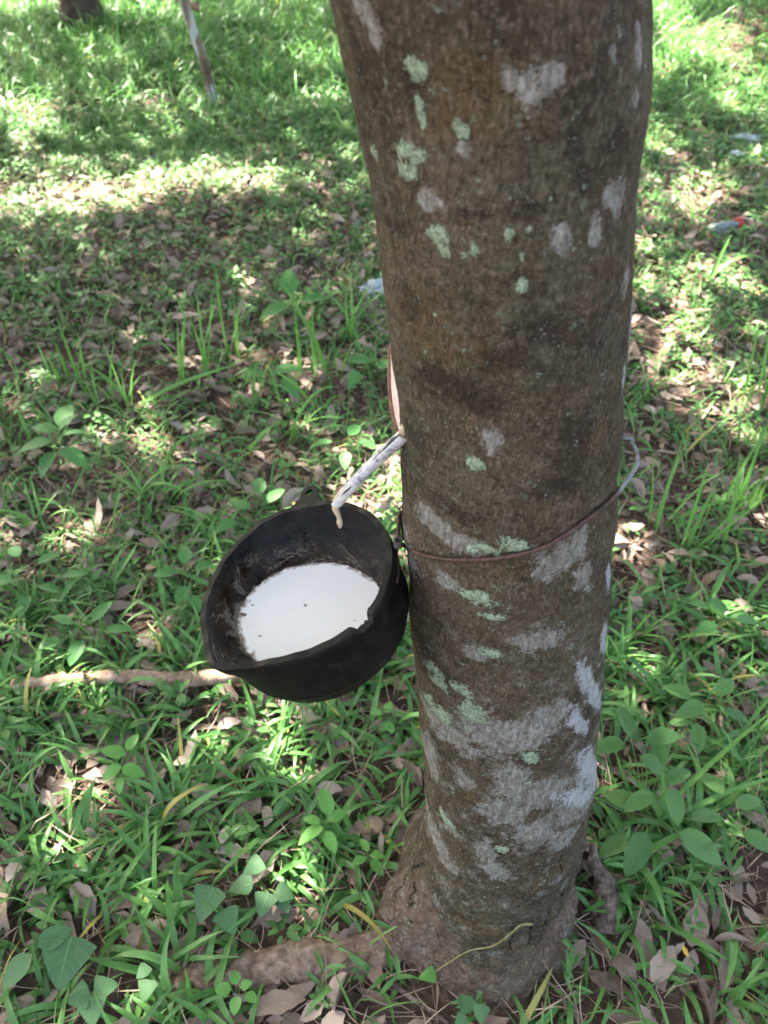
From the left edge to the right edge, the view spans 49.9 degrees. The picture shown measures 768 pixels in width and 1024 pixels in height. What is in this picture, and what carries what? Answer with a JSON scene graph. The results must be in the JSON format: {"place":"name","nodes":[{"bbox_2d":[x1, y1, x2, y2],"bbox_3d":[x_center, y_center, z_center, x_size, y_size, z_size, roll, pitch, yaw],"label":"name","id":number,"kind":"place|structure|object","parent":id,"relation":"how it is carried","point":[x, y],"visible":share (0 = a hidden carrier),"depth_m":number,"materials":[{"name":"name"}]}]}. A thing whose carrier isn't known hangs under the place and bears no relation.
{"place":"outdoors","nodes":[
{"label":"outdoors","id":0,"kind":"place"},
{"bbox_2d":[0,0,767,1023],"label":"ground","id":1,"kind":"structure","parent":0,"point":[426,994],"depth_m":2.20,"materials":[{"name":"green plant"}]},
{"bbox_2d":[0,476,74,547],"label":"tall grass","id":2,"kind":"structure","parent":1,"relation":"on","point":[21,516],"depth_m":1.95,"materials":[{"name":"green plant"}]},
{"bbox_2d":[3,925,72,988],"bbox_3d":[-0.502,0.666,1.216,0.087,0.096,0.078,0,42,0],"label":"heart leaf vine","id":3,"kind":"object","parent":1,"relation":"on","point":[17,968],"visible":0.97,"depth_m":1.19,"materials":[{"name":"green plant"}]},
{"bbox_2d":[0,545,87,617],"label":"oval leaf weed","id":4,"kind":"object","parent":1,"relation":"on","point":[16,551],"visible":0.98,"depth_m":1.74,"materials":[{"name":"green plant"}]},
{"bbox_2d":[18,405,87,477],"bbox_3d":[-0.834,-0.172,2.091,0.182,0.168,0.171,0,42,0],"label":"broad leaf plant","id":5,"kind":"object","parent":1,"relation":"on","point":[63,416],"visible":0.95,"depth_m":2.07,"materials":[{"name":"green plant"}]},
{"bbox_2d":[1,708,118,787],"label":"tall grass","id":6,"kind":"structure","parent":1,"relation":"on","point":[50,760],"depth_m":1.49,"materials":[{"name":"green plant"}]},
{"bbox_2d":[43,320,86,386],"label":"tall grass","id":7,"kind":"structure","parent":1,"relation":"on","point":[55,372],"depth_m":2.39,"materials":[{"name":"green plant"}]},
{"bbox_2d":[40,935,96,989],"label":"heart leaf vine","id":8,"kind":"object","parent":1,"relation":"on","point":[66,959],"visible":1,"depth_m":1.19,"materials":[{"name":"green plant"}]},
{"bbox_2d":[58,0,105,35],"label":"rubber tree","id":9,"kind":"object","parent":1,"relation":"on","point":[68,8],"visible":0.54,"depth_m":5.52,"materials":[{"name":"brown plant"}]},
{"bbox_2d":[20,618,153,702],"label":"tall grass","id":10,"kind":"structure","parent":1,"relation":"on","point":[102,651],"depth_m":1.63,"materials":[{"name":"green plant"}]},
{"bbox_2d":[43,602,131,665],"bbox_3d":[-0.606,0.258,1.661,0.162,0.096,0.135,-29,49,-28],"label":"oval leaf weed","id":11,"kind":"object","parent":1,"relation":"on","point":[76,648],"visible":0.91,"depth_m":1.64,"materials":[{"name":"green plant"}]},
{"bbox_2d":[67,975,118,1023],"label":"creeper","id":12,"kind":"object","parent":1,"relation":"on","point":[83,1002],"visible":0.94,"depth_m":1.17,"materials":[{"name":"green plant"}]},
{"bbox_2d":[81,344,138,409],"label":"tall grass","id":13,"kind":"structure","parent":1,"relation":"on","point":[96,393],"depth_m":2.29,"materials":[{"name":"green plant"}]},
{"bbox_2d":[62,291,166,301],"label":"twig","id":14,"kind":"object","parent":1,"relation":"on","point":[107,293],"visible":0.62,"depth_m":2.83,"materials":[{"name":"brown wood"}]},
{"bbox_2d":[111,291,124,304],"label":"fallen leaf","id":15,"kind":"object","parent":1,"relation":"on","point":[115,295],"visible":0.47,"depth_m":2.81,"materials":[{"name":"brown plant"}]},
{"bbox_2d":[101,734,144,793],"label":"seedling","id":16,"kind":"object","parent":1,"relation":"on","point":[128,769],"visible":0.98,"depth_m":1.41,"materials":[{"name":"green plant"}]},
{"bbox_2d":[10,669,245,690],"bbox_3d":[-0.492,0.326,1.605,0.454,0.035,0.042,-2,42,-2],"label":"fallen branch","id":17,"kind":"object","parent":1,"relation":"on","point":[200,677],"visible":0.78,"depth_m":1.59,"materials":[{"name":"brown wood"}]},
{"bbox_2d":[59,803,218,915],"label":"tall grass","id":18,"kind":"structure","parent":1,"relation":"on","point":[134,847],"depth_m":1.34,"materials":[{"name":"green plant"}]},
{"bbox_2d":[103,895,185,965],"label":"tall grass","id":19,"kind":"structure","parent":1,"relation":"on","point":[148,940],"depth_m":1.25,"materials":[{"name":"green plant"}]},
{"bbox_2d":[136,962,157,1001],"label":"creeper","id":20,"kind":"object","parent":1,"relation":"on","point":[147,986],"visible":1,"depth_m":1.19,"materials":[{"name":"green plant"}]},
{"bbox_2d":[82,435,243,527],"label":"tall grass","id":21,"kind":"structure","parent":1,"relation":"on","point":[161,482],"depth_m":2.01,"materials":[{"name":"green plant"}]},
{"bbox_2d":[83,364,251,407],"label":"tall grass","id":22,"kind":"structure","parent":1,"relation":"on","point":[160,392],"depth_m":2.32,"materials":[{"name":"green plant"}]},
{"bbox_2d":[153,546,213,611],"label":"oval leaf weed","id":23,"kind":"object","parent":1,"relation":"on","point":[184,555],"visible":0.86,"depth_m":1.75,"materials":[{"name":"green plant"}]},
{"bbox_2d":[155,296,216,387],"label":"tall grass","id":24,"kind":"structure","parent":1,"relation":"on","point":[204,359],"depth_m":2.37,"materials":[{"name":"green plant"}]},
{"bbox_2d":[171,311,200,318],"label":"fallen leaf","id":25,"kind":"object","parent":1,"relation":"on","point":[180,315],"visible":0.86,"depth_m":2.69,"materials":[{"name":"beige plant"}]},
{"bbox_2d":[102,744,280,865],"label":"tall grass","id":26,"kind":"structure","parent":1,"relation":"on","point":[176,776],"depth_m":1.42,"materials":[{"name":"green plant"}]},
{"bbox_2d":[163,969,228,1010],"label":"tall grass","id":27,"kind":"structure","parent":1,"relation":"on","point":[189,994],"depth_m":1.19,"materials":[{"name":"green plant"}]},
{"bbox_2d":[175,0,218,108],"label":"young rubber tree","id":28,"kind":"object","parent":1,"relation":"on","point":[187,7],"visible":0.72,"depth_m":4.29,"materials":[{"name":"brown plant"}]},
{"bbox_2d":[151,483,255,548],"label":"tall grass","id":29,"kind":"structure","parent":1,"relation":"on","point":[187,513],"depth_m":1.94,"materials":[{"name":"green plant"}]},
{"bbox_2d":[194,884,237,934],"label":"creeper","id":30,"kind":"object","parent":1,"relation":"on","point":[226,919],"visible":1,"depth_m":1.26,"materials":[{"name":"green plant"}]},
{"bbox_2d":[215,261,253,359],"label":"tall grass","id":31,"kind":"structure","parent":1,"relation":"on","point":[235,329],"depth_m":2.47,"materials":[{"name":"green plant"}]},
{"bbox_2d":[215,970,256,1014],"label":"seedling","id":32,"kind":"object","parent":1,"relation":"on","point":[224,988],"visible":1,"depth_m":1.18,"materials":[{"name":"green plant"}]},
{"bbox_2d":[220,358,265,410],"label":"tall grass","id":33,"kind":"structure","parent":1,"relation":"on","point":[253,388],"depth_m":2.29,"materials":[{"name":"green plant"}]},
{"bbox_2d":[180,678,320,786],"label":"tall grass","id":34,"kind":"structure","parent":1,"relation":"on","point":[281,717],"depth_m":1.50,"materials":[{"name":"green plant"}]},
{"bbox_2d":[215,478,290,531],"bbox_3d":[-0.277,0.024,1.924,0.175,0.098,0.179,18,45,19],"label":"oval leaf weed","id":35,"kind":"object","parent":1,"relation":"on","point":[259,484],"visible":0.84,"depth_m":1.92,"materials":[{"name":"green plant"}]},
{"bbox_2d":[229,853,293,916],"bbox_3d":[-0.187,0.606,1.299,0.100,0.076,0.066,26,48,26],"label":"creeper","id":36,"kind":"object","parent":1,"relation":"on","point":[266,901],"visible":0.91,"depth_m":1.28,"materials":[{"name":"green plant"}]},
{"bbox_2d":[239,363,301,396],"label":"oval leaf weed","id":37,"kind":"object","parent":1,"relation":"on","point":[286,368],"visible":0.73,"depth_m":2.33,"materials":[{"name":"green plant"}]},
{"bbox_2d":[248,989,305,1015],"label":"fallen leaf","id":38,"kind":"object","parent":1,"relation":"on","point":[276,1002],"visible":0.99,"depth_m":1.20,"materials":[{"name":"brown plant"}]},
{"bbox_2d":[218,386,347,446],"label":"tall grass","id":39,"kind":"structure","parent":1,"relation":"on","point":[296,421],"depth_m":2.18,"materials":[{"name":"green plant"}]},
{"bbox_2d":[260,269,327,318],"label":"oval leaf weed","id":40,"kind":"object","parent":1,"relation":"on","point":[289,280],"visible":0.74,"depth_m":2.61,"materials":[{"name":"green plant"}]},
{"bbox_2d":[205,773,383,885],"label":"tall grass","id":41,"kind":"structure","parent":1,"relation":"on","point":[281,805],"depth_m":1.40,"materials":[{"name":"green plant"}]},
{"bbox_2d":[258,357,355,410],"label":"tall grass","id":42,"kind":"structure","parent":1,"relation":"on","point":[275,385],"depth_m":2.30,"materials":[{"name":"green plant"}]},
{"bbox_2d":[300,998,323,1021],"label":"fallen leaf","id":43,"kind":"object","parent":1,"relation":"on","point":[313,1014],"visible":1,"depth_m":1.19,"materials":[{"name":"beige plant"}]},
{"bbox_2d":[298,788,346,853],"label":"seedling","id":44,"kind":"object","parent":1,"relation":"on","point":[326,801],"visible":0.96,"depth_m":1.33,"materials":[{"name":"green plant"}]},
{"bbox_2d":[305,949,346,986],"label":"bamboo grass","id":45,"kind":"structure","parent":1,"relation":"on","point":[336,968],"depth_m":1.22,"materials":[{"name":"green plant"}]},
{"bbox_2d":[266,270,386,376],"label":"tall grass","id":46,"kind":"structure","parent":1,"relation":"on","point":[315,347],"depth_m":2.38,"materials":[{"name":"green plant"}]},
{"bbox_2d":[321,1009,344,1023],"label":"fallen leaf","id":47,"kind":"object","parent":1,"relation":"on","point":[333,1016],"visible":1,"depth_m":1.18,"materials":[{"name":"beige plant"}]},
{"bbox_2d":[294,705,388,779],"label":"tall grass","id":48,"kind":"structure","parent":1,"relation":"on","point":[369,766],"depth_m":1.52,"materials":[{"name":"green plant"}]},
{"bbox_2d":[310,424,377,469],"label":"oval leaf weed","id":49,"kind":"object","parent":1,"relation":"on","point":[345,456],"visible":0.95,"depth_m":2.09,"materials":[{"name":"green plant"}]},
{"bbox_2d":[325,286,383,340],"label":"tall grass","id":50,"kind":"structure","parent":1,"relation":"on","point":[351,320],"depth_m":2.59,"materials":[{"name":"green plant"}]},
{"bbox_2d":[345,354,387,386],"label":"oval leaf weed","id":51,"kind":"object","parent":1,"relation":"on","point":[354,377],"visible":0.91,"depth_m":2.36,"materials":[{"name":"green plant"}]},
{"bbox_2d":[352,839,384,875],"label":"seedling","id":52,"kind":"object","parent":1,"relation":"on","point":[376,864],"visible":1,"depth_m":1.31,"materials":[{"name":"green plant"}]},
{"bbox_2d":[358,278,383,298],"bbox_3d":[-0.020,-0.771,2.848,0.140,0.066,0.127,0,42,0],"label":"plastic scrap","id":53,"kind":"object","parent":1,"relation":"on","point":[376,283],"visible":0.56,"depth_m":2.83,"materials":[{"name":"white plastic"}]},
{"bbox_2d":[353,888,391,932],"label":"bamboo grass","id":54,"kind":"structure","parent":1,"relation":"on","point":[370,905],"depth_m":1.27,"materials":[{"name":"green plant"}]},
{"bbox_2d":[370,702,394,733],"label":"seedling","id":55,"kind":"object","parent":1,"relation":"on","point":[391,728],"visible":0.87,"depth_m":1.51,"materials":[{"name":"green plant"}]},
{"bbox_2d":[0,107,767,1023],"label":"dry straw","id":56,"kind":"object","parent":1,"relation":"on","point":[226,885],"visible":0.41,"depth_m":1.76,"materials":[{"name":"brown plant"}]},
{"bbox_2d":[0,2,767,1023],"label":"leaf litter","id":57,"kind":"object","parent":1,"relation":"on","point":[622,962],"visible":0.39,"depth_m":2.00,"materials":[{"name":"brown plant"}]},
{"bbox_2d":[5,853,23,881],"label":"fallen leaf","id":58,"kind":"object","parent":57,"relation":"on","point":[9,871],"visible":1,"depth_m":1.33,"materials":[{"name":"brown plant"}]},
{"bbox_2d":[218,828,228,843],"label":"fallen leaf","id":59,"kind":"object","parent":57,"relation":"on","point":[221,841],"visible":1,"depth_m":1.36,"materials":[{"name":"brown plant"}]},
{"bbox_2d":[362,815,383,836],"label":"fallen leaf","id":60,"kind":"object","parent":57,"relation":"on","point":[376,823],"visible":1,"depth_m":1.40,"materials":[{"name":"brown plant"}]},
{"bbox_2d":[629,591,642,606],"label":"fallen leaf","id":61,"kind":"object","parent":57,"relation":"on","point":[635,598],"visible":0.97,"depth_m":1.77,"materials":[{"name":"brown plant"}]},
{"bbox_2d":[650,945,676,981],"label":"fallen leaf","id":62,"kind":"object","parent":57,"relation":"on","point":[668,968],"visible":1,"depth_m":1.22,"materials":[{"name":"brown plant"}]},
{"bbox_2d":[667,548,688,555],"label":"fallen leaf","id":63,"kind":"object","parent":57,"relation":"on","point":[681,551],"visible":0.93,"depth_m":1.87,"materials":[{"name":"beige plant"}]},
{"bbox_2d":[682,945,688,956],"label":"fallen leaf","id":64,"kind":"object","parent":57,"relation":"on","point":[685,950],"visible":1,"depth_m":1.22,"materials":[{"name":"yellow plant"}]},
{"bbox_2d":[683,905,709,945],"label":"fallen leaf","id":65,"kind":"object","parent":57,"relation":"on","point":[704,932],"visible":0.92,"depth_m":1.26,"materials":[{"name":"brown plant"}]},
{"bbox_2d":[714,627,731,634],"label":"fallen leaf","id":66,"kind":"object","parent":57,"relation":"on","point":[723,630],"visible":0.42,"depth_m":1.70,"materials":[{"name":"brown plant"}]},
{"bbox_2d":[370,946,409,1000],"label":"bamboo grass","id":67,"kind":"structure","parent":1,"relation":"on","point":[382,977],"depth_m":1.22,"materials":[{"name":"green plant"}]},
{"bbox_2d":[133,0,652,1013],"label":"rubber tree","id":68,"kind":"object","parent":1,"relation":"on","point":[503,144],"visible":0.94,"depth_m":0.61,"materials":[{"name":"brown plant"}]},
{"bbox_2d":[200,485,408,702],"bbox_3d":[-0.075,0.081,0.806,0.198,0.145,0.217,0,42,0],"label":"latex cup","id":69,"kind":"object","parent":68,"relation":"attached to","point":[304,529],"visible":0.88,"depth_m":0.78,"materials":[{"name":"black plastic"}]},
{"bbox_2d":[237,562,379,661],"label":"latex pool","id":70,"kind":"structure","parent":69,"relation":"in","point":[293,609],"depth_m":0.82,"materials":[{"name":"white liquid"}]},
{"bbox_2d":[331,424,405,527],"bbox_3d":[-0.013,-0.028,0.723,0.073,0.130,0.014,11,43,12],"label":"metal spout","id":71,"kind":"object","parent":68,"relation":"attached to","point":[390,447],"visible":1,"depth_m":0.71,"materials":[{"name":"silver metal"}]},
{"bbox_2d":[419,922,532,982],"bbox_3d":[0.125,0.615,1.153,0.149,0.176,0.025,0,42,0],"label":"vine","id":72,"kind":"object","parent":68,"relation":"attached to","point":[428,974],"visible":1,"depth_m":1.20,"materials":[{"name":"green plant"}]},
{"bbox_2d":[389,436,638,582],"bbox_3d":[0.048,0.003,0.773,0.411,0.162,0.206,0,42,0],"label":"wire loop","id":73,"kind":"object","parent":68,"relation":"attached to","point":[398,543],"visible":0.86,"depth_m":0.69,"materials":[{"name":"metal"}]},
{"bbox_2d":[384,977,448,1023],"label":"twig","id":74,"kind":"object","parent":1,"relation":"on","point":[403,991],"visible":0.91,"depth_m":1.20,"materials":[{"name":"brown wood"}]},
{"bbox_2d":[451,990,485,1021],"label":"bamboo grass","id":75,"kind":"structure","parent":1,"relation":"on","point":[478,997],"depth_m":1.19,"materials":[{"name":"green plant"}]},
{"bbox_2d":[455,995,489,1023],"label":"creeper","id":76,"kind":"object","parent":1,"relation":"on","point":[469,1004],"visible":1,"depth_m":1.16,"materials":[{"name":"green plant"}]},
{"bbox_2d":[548,958,592,1010],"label":"bamboo grass","id":77,"kind":"structure","parent":1,"relation":"on","point":[584,989],"depth_m":1.20,"materials":[{"name":"green plant"}]},
{"bbox_2d":[561,931,590,987],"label":"bamboo grass","id":78,"kind":"structure","parent":1,"relation":"on","point":[571,960],"depth_m":1.22,"materials":[{"name":"green plant"}]},
{"bbox_2d":[601,826,645,891],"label":"bamboo grass","id":79,"kind":"structure","parent":1,"relation":"on","point":[614,863],"depth_m":1.31,"materials":[{"name":"green plant"}]},
{"bbox_2d":[617,1021,656,1023],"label":"bamboo grass","id":80,"kind":"structure","parent":1,"relation":"on","point":[644,1022],"depth_m":1.17,"materials":[{"name":"green plant"}]},
{"bbox_2d":[597,705,724,876],"bbox_3d":[0.448,0.465,1.352,0.221,0.210,0.214,0,42,0],"label":"bushy weed","id":81,"kind":"object","parent":1,"relation":"on","point":[695,842],"visible":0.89,"depth_m":1.33,"materials":[{"name":"green plant"}]},
{"bbox_2d":[646,935,695,984],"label":"bamboo grass","id":82,"kind":"structure","parent":1,"relation":"on","point":[672,977],"depth_m":1.22,"materials":[{"name":"green plant"}]},
{"bbox_2d":[630,608,728,642],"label":"tall grass","id":83,"kind":"structure","parent":1,"relation":"on","point":[642,634],"depth_m":1.67,"materials":[{"name":"green plant"}]},
{"bbox_2d":[594,713,767,882],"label":"tall grass","id":84,"kind":"structure","parent":1,"relation":"on","point":[702,771],"depth_m":1.39,"materials":[{"name":"green plant"}]},
{"bbox_2d":[663,876,709,905],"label":"bamboo grass","id":85,"kind":"structure","parent":1,"relation":"on","point":[696,891],"depth_m":1.29,"materials":[{"name":"green plant"}]},
{"bbox_2d":[664,308,725,321],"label":"twig","id":86,"kind":"object","parent":1,"relation":"on","point":[696,311],"visible":0.57,"depth_m":2.74,"materials":[{"name":"beige wood"}]},
{"bbox_2d":[647,428,750,535],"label":"tall grass","id":87,"kind":"structure","parent":1,"relation":"on","point":[662,504],"depth_m":1.94,"materials":[{"name":"green plant"}]},
{"bbox_2d":[662,678,767,851],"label":"bushy weed","id":88,"kind":"object","parent":1,"relation":"on","point":[755,838],"visible":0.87,"depth_m":1.48,"materials":[{"name":"green plant"}]},
{"bbox_2d":[665,698,767,759],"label":"tall grass","id":89,"kind":"structure","parent":1,"relation":"on","point":[756,713],"depth_m":1.50,"materials":[{"name":"green plant"}]},
{"bbox_2d":[688,597,757,636],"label":"oval leaf weed","id":90,"kind":"object","parent":1,"relation":"on","point":[720,606],"visible":0.81,"depth_m":1.67,"materials":[{"name":"green plant"}]},
{"bbox_2d":[703,834,742,884],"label":"bamboo grass","id":91,"kind":"structure","parent":1,"relation":"on","point":[733,854],"depth_m":1.33,"materials":[{"name":"green plant"}]},
{"bbox_2d":[680,236,767,286],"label":"tall grass","id":92,"kind":"structure","parent":1,"relation":"on","point":[712,271],"depth_m":2.86,"materials":[{"name":"green plant"}]},
{"bbox_2d":[681,453,767,555],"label":"tall grass","id":93,"kind":"structure","parent":1,"relation":"on","point":[729,518],"depth_m":1.86,"materials":[{"name":"green plant"}]},
{"bbox_2d":[707,216,753,235],"bbox_3d":[1.367,-1.128,3.248,0.218,0.052,0.050,-19,45,-20],"label":"plastic bottle","id":94,"kind":"object","parent":1,"relation":"on","point":[736,222],"visible":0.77,"depth_m":3.22,"materials":[{"name":"white plastic"}]},
{"bbox_2d":[711,5,750,28],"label":"twig","id":95,"kind":"object","parent":1,"relation":"on","point":[728,15],"visible":0.36,"depth_m":5.42,"materials":[{"name":"beige wood"}]},
{"bbox_2d":[731,150,743,156],"bbox_3d":[1.676,-1.697,3.914,0.063,0.039,0.066,31,51,30],"label":"plastic scrap","id":96,"kind":"object","parent":1,"relation":"on","point":[733,152],"visible":0.59,"depth_m":3.91,"materials":[{"name":"white plastic"}]},
{"bbox_2d":[729,132,760,143],"bbox_3d":[1.792,-1.854,4.100,0.169,0.052,0.122,0,42,0],"label":"plastic scrap","id":97,"kind":"object","parent":1,"relation":"on","point":[750,136],"visible":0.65,"depth_m":4.07,"materials":[{"name":"white plastic"}]},
{"bbox_2d":[723,422,767,514],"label":"tall grass","id":98,"kind":"structure","parent":1,"relation":"on","point":[743,489],"depth_m":1.98,"materials":[{"name":"green plant"}]},
{"bbox_2d":[740,311,767,412],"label":"tall grass","id":99,"kind":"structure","parent":1,"relation":"on","point":[763,372],"depth_m":2.28,"materials":[{"name":"green plant"}]},
{"bbox_2d":[752,924,767,964],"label":"bamboo grass","id":100,"kind":"structure","parent":1,"relation":"on","point":[760,936],"depth_m":1.25,"materials":[{"name":"green plant"}]}
]}

